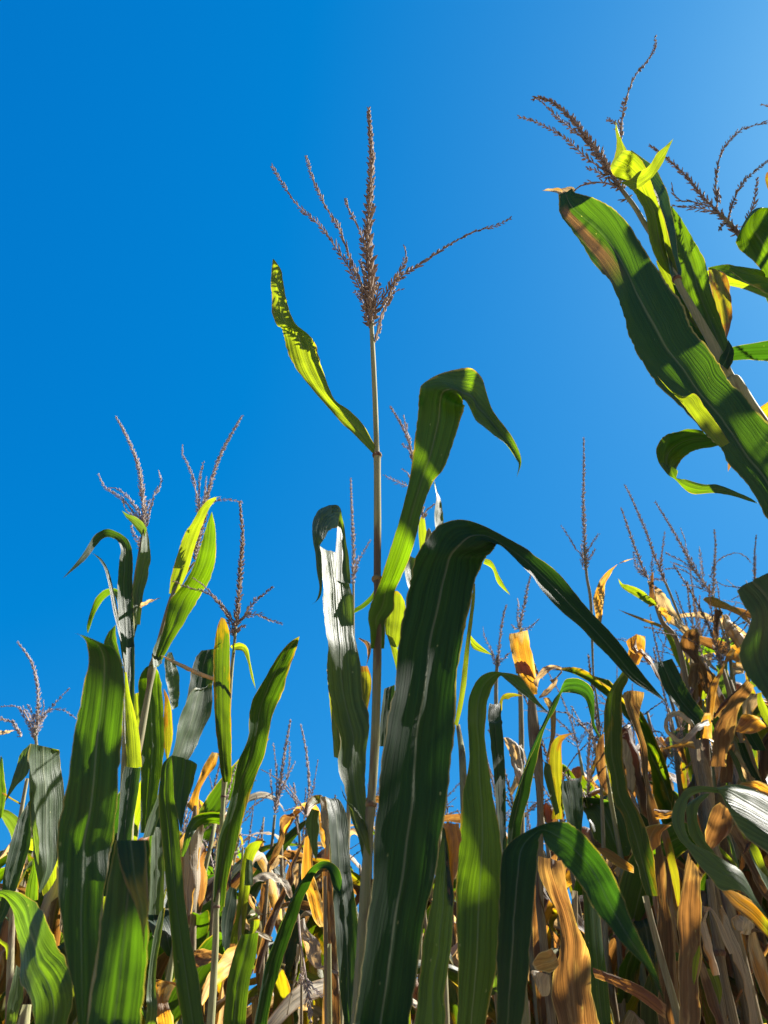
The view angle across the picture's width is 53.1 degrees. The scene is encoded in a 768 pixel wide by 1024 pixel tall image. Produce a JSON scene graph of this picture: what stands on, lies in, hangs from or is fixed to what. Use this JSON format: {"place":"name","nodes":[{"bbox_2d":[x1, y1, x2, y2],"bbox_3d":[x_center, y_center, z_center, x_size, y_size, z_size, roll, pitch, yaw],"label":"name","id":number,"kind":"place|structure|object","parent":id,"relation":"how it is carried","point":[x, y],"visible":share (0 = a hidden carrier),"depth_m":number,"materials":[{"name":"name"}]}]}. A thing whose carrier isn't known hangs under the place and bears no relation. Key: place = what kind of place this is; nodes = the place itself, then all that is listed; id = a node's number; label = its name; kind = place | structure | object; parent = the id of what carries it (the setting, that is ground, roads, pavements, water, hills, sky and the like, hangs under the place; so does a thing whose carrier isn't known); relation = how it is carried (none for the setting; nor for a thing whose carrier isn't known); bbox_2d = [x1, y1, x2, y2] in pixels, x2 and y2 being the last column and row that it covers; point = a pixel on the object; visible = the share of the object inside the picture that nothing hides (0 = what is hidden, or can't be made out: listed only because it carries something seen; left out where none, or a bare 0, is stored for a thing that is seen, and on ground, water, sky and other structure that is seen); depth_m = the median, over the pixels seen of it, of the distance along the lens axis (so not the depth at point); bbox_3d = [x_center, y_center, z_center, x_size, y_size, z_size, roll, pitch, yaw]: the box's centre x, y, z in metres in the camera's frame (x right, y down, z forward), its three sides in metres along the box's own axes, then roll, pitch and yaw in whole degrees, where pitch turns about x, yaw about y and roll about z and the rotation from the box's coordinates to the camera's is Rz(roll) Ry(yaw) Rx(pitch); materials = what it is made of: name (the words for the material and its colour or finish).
{"place":"outdoors","nodes":[
{"label":"outdoors","id":0,"kind":"place"},
{"bbox_2d":[0,0,767,1005],"label":"sky","id":1,"kind":"structure","parent":0,"point":[145,215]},
{"bbox_3d":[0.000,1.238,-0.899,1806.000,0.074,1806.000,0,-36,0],"label":"ground","id":2,"kind":"structure","parent":0,"visible":0},
{"bbox_2d":[0,901,16,1021],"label":"maize plant","id":3,"kind":"object","parent":2,"relation":"on","point":[2,990],"visible":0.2,"depth_m":1.61,"materials":[{"name":"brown plant"}]},
{"bbox_2d":[0,809,32,900],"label":"maize plant","id":4,"kind":"object","parent":2,"relation":"on","point":[9,818],"visible":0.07,"depth_m":2.62,"materials":[{"name":"green plant"}]},
{"bbox_2d":[0,867,62,1023],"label":"maize plant","id":5,"kind":"object","parent":2,"relation":"on","point":[50,895],"visible":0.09,"depth_m":1.65,"materials":[{"name":"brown plant"}]},
{"bbox_2d":[0,744,63,1023],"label":"maize plant","id":6,"kind":"object","parent":2,"relation":"on","point":[39,815],"visible":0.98,"depth_m":1.11,"materials":[{"name":"green plant"}]},
{"bbox_2d":[0,891,64,1000],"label":"maize plant","id":7,"kind":"object","parent":2,"relation":"on","point":[39,901],"visible":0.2,"depth_m":1.67,"materials":[{"name":"green plant"}]},
{"bbox_2d":[0,890,72,1023],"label":"maize plant","id":8,"kind":"object","parent":2,"relation":"on","point":[41,976],"visible":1,"depth_m":0.56,"materials":[{"name":"green plant"}]},
{"bbox_2d":[0,641,76,744],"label":"maize plant","id":9,"kind":"object","parent":2,"relation":"on","point":[34,731],"visible":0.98,"depth_m":2.48,"materials":[{"name":"beige plant"}]},
{"bbox_2d":[16,897,61,1023],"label":"maize plant","id":10,"kind":"object","parent":2,"relation":"on","point":[55,923],"visible":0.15,"depth_m":1.69,"materials":[{"name":"beige plant"}]},
{"bbox_2d":[5,780,146,1023],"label":"maize plant","id":11,"kind":"object","parent":2,"relation":"on","point":[72,1018],"visible":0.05,"depth_m":1.60,"materials":[{"name":"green plant"}]},
{"bbox_2d":[63,415,162,895],"bbox_3d":[-0.531,0.895,1.071,0.268,2.810,0.225,0,-36,0],"label":"maize plant","id":12,"kind":"object","parent":2,"relation":"on","point":[128,594],"visible":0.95,"depth_m":1.57,"materials":[{"name":"green plant"}]},
{"bbox_2d":[59,818,181,1023],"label":"maize plant","id":13,"kind":"object","parent":2,"relation":"on","point":[149,946],"visible":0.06,"depth_m":1.69,"materials":[{"name":"green plant"}]},
{"bbox_2d":[57,634,203,1023],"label":"maize plant","id":14,"kind":"object","parent":2,"relation":"on","point":[106,948],"visible":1,"depth_m":0.47,"materials":[{"name":"green plant"}]},
{"bbox_2d":[148,910,224,1023],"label":"maize plant","id":15,"kind":"object","parent":2,"relation":"on","point":[166,946],"visible":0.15,"depth_m":1.51,"materials":[{"name":"green plant"}]},
{"bbox_2d":[132,415,243,1023],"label":"maize plant","id":16,"kind":"object","parent":2,"relation":"on","point":[155,727],"visible":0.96,"depth_m":1.56,"materials":[{"name":"green plant"}]},
{"bbox_2d":[156,752,236,1023],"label":"maize plant","id":17,"kind":"object","parent":2,"relation":"on","point":[190,861],"visible":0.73,"depth_m":1.57,"materials":[{"name":"beige plant"}]},
{"bbox_2d":[158,797,239,1019],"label":"maize plant","id":18,"kind":"object","parent":2,"relation":"on","point":[208,895],"visible":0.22,"depth_m":2.01,"materials":[{"name":"brown plant"}]},
{"bbox_2d":[141,764,273,1023],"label":"maize plant","id":19,"kind":"object","parent":2,"relation":"on","point":[162,960],"visible":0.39,"depth_m":1.74,"materials":[{"name":"beige plant"}]},
{"bbox_2d":[146,738,269,1004],"bbox_3d":[-0.580,1.677,1.717,0.560,2.305,0.523,0,-36,0],"label":"maize plant","id":20,"kind":"object","parent":2,"relation":"on","point":[212,803],"visible":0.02,"depth_m":2.22,"materials":[{"name":"green plant"}]},
{"bbox_2d":[143,501,298,1023],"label":"maize plant","id":21,"kind":"object","parent":2,"relation":"on","point":[214,667],"visible":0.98,"depth_m":1.30,"materials":[{"name":"green plant"}]},
{"bbox_2d":[215,865,232,1023],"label":"maize plant","id":22,"kind":"object","parent":2,"relation":"on","point":[219,1015],"visible":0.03,"depth_m":2.03,"materials":[{"name":"beige plant"}]},
{"bbox_2d":[141,824,321,1023],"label":"maize plant","id":23,"kind":"object","parent":2,"relation":"on","point":[202,923],"visible":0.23,"depth_m":1.69,"materials":[{"name":"beige plant"}]},
{"bbox_2d":[221,841,265,1023],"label":"maize plant","id":24,"kind":"object","parent":2,"relation":"on","point":[239,977],"visible":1,"depth_m":1.40,"materials":[{"name":"green plant"}]},
{"bbox_2d":[180,764,318,1023],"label":"maize plant","id":25,"kind":"object","parent":2,"relation":"on","point":[237,865],"visible":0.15,"depth_m":2.71,"materials":[{"name":"beige plant"}]},
{"bbox_2d":[206,850,321,938],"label":"maize plant","id":26,"kind":"object","parent":2,"relation":"on","point":[287,854],"visible":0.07,"depth_m":2.21,"materials":[{"name":"orange plant"}]},
{"bbox_2d":[207,820,321,1004],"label":"maize plant","id":27,"kind":"object","parent":2,"relation":"on","point":[290,837],"visible":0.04,"depth_m":2.12,"materials":[{"name":"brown plant"}]},
{"bbox_2d":[245,813,305,989],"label":"maize plant","id":28,"kind":"object","parent":2,"relation":"on","point":[265,933],"visible":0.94,"depth_m":1.69,"materials":[{"name":"brown plant"}]},
{"bbox_2d":[265,719,295,963],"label":"maize plant","id":29,"kind":"object","parent":2,"relation":"on","point":[279,790],"visible":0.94,"depth_m":2.36,"materials":[{"name":"brown plant"}]},
{"bbox_2d":[269,860,309,1023],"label":"maize plant","id":30,"kind":"object","parent":2,"relation":"on","point":[295,873],"visible":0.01,"depth_m":2.78,"materials":[{"name":"beige plant"}]},
{"bbox_2d":[239,724,343,1023],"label":"maize plant","id":31,"kind":"object","parent":2,"relation":"on","point":[320,854],"visible":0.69,"depth_m":2.09,"materials":[{"name":"brown plant"}]},
{"bbox_2d":[289,782,301,1015],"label":"maize plant","id":32,"kind":"object","parent":2,"relation":"on","point":[299,837],"visible":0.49,"depth_m":2.74,"materials":[{"name":"brown plant"}]},
{"bbox_2d":[266,900,336,946],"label":"maize plant","id":33,"kind":"object","parent":2,"relation":"on","point":[305,906],"visible":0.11,"depth_m":1.79,"materials":[{"name":"brown plant"}]},
{"bbox_2d":[253,830,353,1023],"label":"maize plant","id":34,"kind":"object","parent":2,"relation":"on","point":[282,990],"visible":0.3,"depth_m":1.85,"materials":[{"name":"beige plant"}]},
{"bbox_2d":[247,794,360,1023],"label":"maize plant","id":35,"kind":"object","parent":2,"relation":"on","point":[309,967],"visible":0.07,"depth_m":2.20,"materials":[{"name":"beige plant"}]},
{"bbox_2d":[254,796,357,1023],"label":"maize plant","id":36,"kind":"object","parent":2,"relation":"on","point":[338,868],"visible":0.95,"depth_m":0.87,"materials":[{"name":"green plant"}]},
{"bbox_2d":[287,914,338,1023],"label":"maize plant","id":37,"kind":"object","parent":2,"relation":"on","point":[311,943],"visible":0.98,"depth_m":1.16,"materials":[{"name":"beige plant"}]},
{"bbox_2d":[268,802,372,1023],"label":"maize plant","id":38,"kind":"object","parent":2,"relation":"on","point":[311,925],"visible":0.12,"depth_m":2.03,"materials":[{"name":"beige plant"}]},
{"bbox_2d":[301,795,339,1023],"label":"maize plant","id":39,"kind":"object","parent":2,"relation":"on","point":[325,919],"visible":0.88,"depth_m":1.17,"materials":[{"name":"yellow plant"}]},
{"bbox_2d":[313,828,357,1023],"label":"maize plant","id":40,"kind":"object","parent":2,"relation":"on","point":[316,1020],"visible":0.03,"depth_m":2.33,"materials":[{"name":"brown plant"}]},
{"bbox_2d":[246,956,457,1018],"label":"maize plant","id":41,"kind":"object","parent":2,"relation":"on","point":[317,1011],"visible":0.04,"depth_m":2.10,"materials":[{"name":"beige plant"}]},
{"bbox_2d":[339,478,373,1023],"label":"maize plant","id":42,"kind":"object","parent":2,"relation":"on","point":[366,680],"visible":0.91,"depth_m":1.68,"materials":[{"name":"green plant"}]},
{"bbox_2d":[295,805,455,982],"bbox_3d":[0.074,1.584,1.624,0.432,2.346,0.520,-24,-42,29],"label":"maize plant","id":43,"kind":"object","parent":2,"relation":"on","point":[356,877],"visible":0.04,"depth_m":2.04,"materials":[{"name":"yellow plant"}]},
{"bbox_2d":[305,884,457,1023],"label":"maize plant","id":44,"kind":"object","parent":2,"relation":"on","point":[453,997],"visible":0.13,"depth_m":1.71,"materials":[{"name":"green plant"}]},
{"bbox_2d":[267,969,542,1023],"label":"maize plant","id":45,"kind":"object","parent":2,"relation":"on","point":[279,1015],"visible":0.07,"depth_m":1.27,"materials":[{"name":"brown plant"}]},
{"bbox_2d":[379,406,508,1023],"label":"maize plant","id":46,"kind":"object","parent":2,"relation":"on","point":[393,623],"visible":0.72,"depth_m":1.36,"materials":[{"name":"green plant"}]},
{"bbox_2d":[351,783,560,1023],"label":"maize plant","id":47,"kind":"object","parent":2,"relation":"on","point":[431,895],"visible":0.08,"depth_m":2.34,"materials":[{"name":"brown plant"}]},
{"bbox_2d":[270,106,665,1023],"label":"maize plant","id":48,"kind":"object","parent":2,"relation":"on","point":[412,856],"visible":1,"depth_m":0.66,"materials":[{"name":"green plant"}]},
{"bbox_2d":[483,605,510,818],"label":"maize plant","id":49,"kind":"object","parent":2,"relation":"on","point":[496,662],"visible":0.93,"depth_m":2.17,"materials":[{"name":"plant"}]},
{"bbox_2d":[417,730,583,1023],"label":"maize plant","id":50,"kind":"object","parent":2,"relation":"on","point":[453,974],"visible":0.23,"depth_m":1.72,"materials":[{"name":"brown plant"}]},
{"bbox_2d":[455,584,548,1023],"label":"maize plant","id":51,"kind":"object","parent":2,"relation":"on","point":[482,846],"visible":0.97,"depth_m":0.66,"materials":[{"name":"green plant"}]},
{"bbox_2d":[412,914,616,1023],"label":"maize plant","id":52,"kind":"object","parent":2,"relation":"on","point":[454,952],"visible":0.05,"depth_m":1.79,"materials":[{"name":"beige plant"}]},
{"bbox_2d":[511,574,538,1023],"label":"maize plant","id":53,"kind":"object","parent":2,"relation":"on","point":[520,712],"visible":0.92,"depth_m":1.95,"materials":[{"name":"plant"}]},
{"bbox_2d":[499,630,561,1023],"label":"maize plant","id":54,"kind":"object","parent":2,"relation":"on","point":[524,663],"visible":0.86,"depth_m":1.52,"materials":[{"name":"orange plant"}]},
{"bbox_2d":[444,814,618,1012],"bbox_3d":[0.411,1.732,1.626,0.605,2.109,0.198,-15,-39,20],"label":"maize plant","id":55,"kind":"object","parent":2,"relation":"on","point":[455,818],"visible":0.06,"depth_m":2.12,"materials":[{"name":"beige plant"}]},
{"bbox_2d":[486,672,611,1023],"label":"maize plant","id":56,"kind":"object","parent":2,"relation":"on","point":[572,776],"visible":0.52,"depth_m":2.83,"materials":[{"name":"brown plant"}]},
{"bbox_2d":[544,802,572,895],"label":"maize plant","id":57,"kind":"object","parent":2,"relation":"on","point":[547,814],"visible":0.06,"depth_m":2.26,"materials":[{"name":"brown plant"}]},
{"bbox_2d":[507,678,610,1023],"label":"maize plant","id":58,"kind":"object","parent":2,"relation":"on","point":[569,793],"visible":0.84,"depth_m":1.21,"materials":[{"name":"green plant"}]},
{"bbox_2d":[520,695,617,1023],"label":"maize plant","id":59,"kind":"object","parent":2,"relation":"on","point":[580,904],"visible":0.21,"depth_m":1.72,"materials":[{"name":"brown plant"}]},
{"bbox_2d":[496,821,664,1023],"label":"maize plant","id":60,"kind":"object","parent":2,"relation":"on","point":[575,851],"visible":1,"depth_m":0.46,"materials":[{"name":"green plant"}]},
{"bbox_2d":[569,730,614,871],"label":"maize plant","id":61,"kind":"object","parent":2,"relation":"on","point":[576,772],"visible":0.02,"depth_m":2.73,"materials":[{"name":"yellow plant"}]},
{"bbox_2d":[532,702,655,1023],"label":"maize plant","id":62,"kind":"object","parent":2,"relation":"on","point":[631,1005],"visible":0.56,"depth_m":1.58,"materials":[{"name":"brown plant"}]},
{"bbox_2d":[561,438,630,1000],"bbox_3d":[0.506,0.984,1.323,0.232,2.964,0.078,-3,-36,4],"label":"maize plant","id":63,"kind":"object","parent":2,"relation":"on","point":[598,598],"visible":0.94,"depth_m":1.87,"materials":[{"name":"orange plant"}]},
{"bbox_2d":[531,856,665,1023],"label":"maize plant","id":64,"kind":"object","parent":2,"relation":"on","point":[571,995],"visible":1,"depth_m":0.84,"materials":[{"name":"brown plant"}]},
{"bbox_2d":[547,876,658,1023],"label":"maize plant","id":65,"kind":"object","parent":2,"relation":"on","point":[628,967],"visible":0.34,"depth_m":1.39,"materials":[{"name":"brown plant"}]},
{"bbox_2d":[586,666,652,793],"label":"maize plant","id":66,"kind":"object","parent":2,"relation":"on","point":[649,767],"visible":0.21,"depth_m":2.85,"materials":[{"name":"orange plant"}]},
{"bbox_2d":[540,654,704,1023],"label":"maize plant","id":67,"kind":"object","parent":2,"relation":"on","point":[632,890],"visible":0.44,"depth_m":1.49,"materials":[{"name":"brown plant"}]},
{"bbox_2d":[554,667,715,1023],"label":"maize plant","id":68,"kind":"object","parent":2,"relation":"on","point":[663,793],"visible":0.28,"depth_m":1.63,"materials":[{"name":"green plant"}]},
{"bbox_2d":[593,708,686,789],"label":"maize plant","id":69,"kind":"object","parent":2,"relation":"on","point":[683,776],"visible":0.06,"depth_m":2.72,"materials":[{"name":"yellow plant"}]},
{"bbox_2d":[604,634,679,1023],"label":"maize plant","id":70,"kind":"object","parent":2,"relation":"on","point":[639,840],"visible":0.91,"depth_m":1.17,"materials":[{"name":"green plant"}]},
{"bbox_2d":[517,35,767,518],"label":"maize plant","id":71,"kind":"object","parent":2,"relation":"on","point":[676,307],"visible":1,"depth_m":1.01,"materials":[{"name":"green plant"}]},
{"bbox_2d":[623,690,679,1023],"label":"maize plant","id":72,"kind":"object","parent":2,"relation":"on","point":[633,700],"visible":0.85,"depth_m":1.19,"materials":[{"name":"brown plant"}]},
{"bbox_2d":[623,484,690,664],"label":"maize plant","id":73,"kind":"object","parent":2,"relation":"on","point":[654,555],"visible":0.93,"depth_m":2.06,"materials":[{"name":"brown plant"}]},
{"bbox_2d":[617,614,697,814],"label":"maize plant","id":74,"kind":"object","parent":2,"relation":"on","point":[681,753],"visible":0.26,"depth_m":2.49,"materials":[{"name":"brown plant"}]},
{"bbox_2d":[563,774,757,1023],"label":"maize plant","id":75,"kind":"object","parent":2,"relation":"on","point":[591,800],"visible":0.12,"depth_m":1.60,"materials":[{"name":"beige plant"}]},
{"bbox_2d":[618,725,704,1023],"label":"maize plant","id":76,"kind":"object","parent":2,"relation":"on","point":[640,791],"visible":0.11,"depth_m":1.71,"materials":[{"name":"brown plant"}]},
{"bbox_2d":[618,507,706,831],"bbox_3d":[0.646,1.083,1.280,0.239,2.752,0.093,22,-41,-27],"label":"maize plant","id":77,"kind":"object","parent":2,"relation":"on","point":[658,599],"visible":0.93,"depth_m":1.89,"materials":[{"name":"yellow plant"}]},
{"bbox_2d":[646,711,683,879],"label":"maize plant","id":78,"kind":"object","parent":2,"relation":"on","point":[680,871],"visible":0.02,"depth_m":2.48,"materials":[{"name":"beige plant"}]},
{"bbox_2d":[565,773,766,945],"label":"maize plant","id":79,"kind":"object","parent":2,"relation":"on","point":[680,864],"visible":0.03,"depth_m":1.78,"materials":[{"name":"brown plant"}]},
{"bbox_2d":[595,733,767,1023],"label":"maize plant","id":80,"kind":"object","parent":2,"relation":"on","point":[726,775],"visible":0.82,"depth_m":1.49,"materials":[{"name":"brown plant"}]},
{"bbox_2d":[608,534,759,934],"bbox_3d":[1.002,1.252,1.704,0.984,2.978,0.557,-12,-38,16],"label":"maize plant","id":81,"kind":"object","parent":2,"relation":"on","point":[746,677],"visible":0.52,"depth_m":2.54,"materials":[{"name":"orange plant"}]},
{"bbox_2d":[615,651,767,979],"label":"maize plant","id":82,"kind":"object","parent":2,"relation":"on","point":[688,760],"visible":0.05,"depth_m":2.33,"materials":[{"name":"orange plant"}]},
{"bbox_2d":[651,647,743,1023],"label":"maize plant","id":83,"kind":"object","parent":2,"relation":"on","point":[704,899],"visible":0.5,"depth_m":1.74,"materials":[{"name":"orange plant"}]},
{"bbox_2d":[646,802,751,1023],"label":"maize plant","id":84,"kind":"object","parent":2,"relation":"on","point":[691,920],"visible":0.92,"depth_m":0.96,"materials":[{"name":"brown plant"}]},
{"bbox_2d":[644,579,754,786],"bbox_3d":[0.841,1.240,1.369,0.310,2.603,0.598,-4,-36,5],"label":"maize plant","id":85,"kind":"object","parent":2,"relation":"on","point":[721,684],"visible":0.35,"depth_m":1.86,"materials":[{"name":"brown plant"}]},
{"bbox_2d":[634,667,767,1020],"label":"maize plant","id":86,"kind":"object","parent":2,"relation":"on","point":[761,769],"visible":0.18,"depth_m":1.67,"materials":[{"name":"orange plant"}]},
{"bbox_2d":[654,629,749,1023],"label":"maize plant","id":87,"kind":"object","parent":2,"relation":"on","point":[684,701],"visible":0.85,"depth_m":1.62,"materials":[{"name":"brown plant"}]},
{"bbox_2d":[659,569,753,636],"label":"maize plant","id":88,"kind":"object","parent":2,"relation":"on","point":[737,627],"visible":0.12,"depth_m":2.67,"materials":[{"name":"yellow plant"}]},
{"bbox_2d":[649,590,767,1023],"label":"maize plant","id":89,"kind":"object","parent":2,"relation":"on","point":[715,773],"visible":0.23,"depth_m":2.22,"materials":[{"name":"beige plant"}]},
{"bbox_2d":[649,120,767,277],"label":"maize plant","id":90,"kind":"object","parent":2,"relation":"on","point":[751,234],"visible":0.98,"depth_m":1.50,"materials":[{"name":"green plant"}]},
{"bbox_2d":[653,565,767,999],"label":"maize plant","id":91,"kind":"object","parent":2,"relation":"on","point":[697,744],"visible":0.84,"depth_m":1.67,"materials":[{"name":"orange plant"}]},
{"bbox_2d":[654,500,767,1023],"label":"maize plant","id":92,"kind":"object","parent":2,"relation":"on","point":[719,604],"visible":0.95,"depth_m":1.89,"materials":[{"name":"orange plant"}]},
{"bbox_2d":[663,679,767,1023],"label":"maize plant","id":93,"kind":"object","parent":2,"relation":"on","point":[749,725],"visible":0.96,"depth_m":1.47,"materials":[{"name":"brown plant"}]},
{"bbox_2d":[672,784,767,937],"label":"maize plant","id":94,"kind":"object","parent":2,"relation":"on","point":[747,807],"visible":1,"depth_m":0.69,"materials":[{"name":"green plant"}]},
{"bbox_2d":[674,568,767,993],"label":"maize plant","id":95,"kind":"object","parent":2,"relation":"on","point":[764,905],"visible":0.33,"depth_m":2.38,"materials":[{"name":"brown plant"}]},
{"bbox_2d":[700,529,750,858],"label":"maize plant","id":96,"kind":"object","parent":2,"relation":"on","point":[707,642],"visible":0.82,"depth_m":1.95,"materials":[{"name":"brown plant"}]},
{"bbox_2d":[700,832,767,1023],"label":"maize plant","id":97,"kind":"object","parent":2,"relation":"on","point":[744,925],"visible":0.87,"depth_m":1.07,"materials":[{"name":"beige plant"}]},
{"bbox_2d":[707,226,767,470],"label":"maize plant","id":98,"kind":"object","parent":2,"relation":"on","point":[757,351],"visible":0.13,"depth_m":1.77,"materials":[{"name":"green plant"}]},
{"bbox_2d":[737,573,767,700],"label":"maize plant","id":99,"kind":"object","parent":2,"relation":"on","point":[753,652],"visible":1,"depth_m":0.59,"materials":[{"name":"green plant"}]},
{"bbox_2d":[739,715,767,1009],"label":"maize plant","id":100,"kind":"object","parent":2,"relation":"on","point":[762,733],"visible":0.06,"depth_m":1.57,"materials":[{"name":"brown plant"}]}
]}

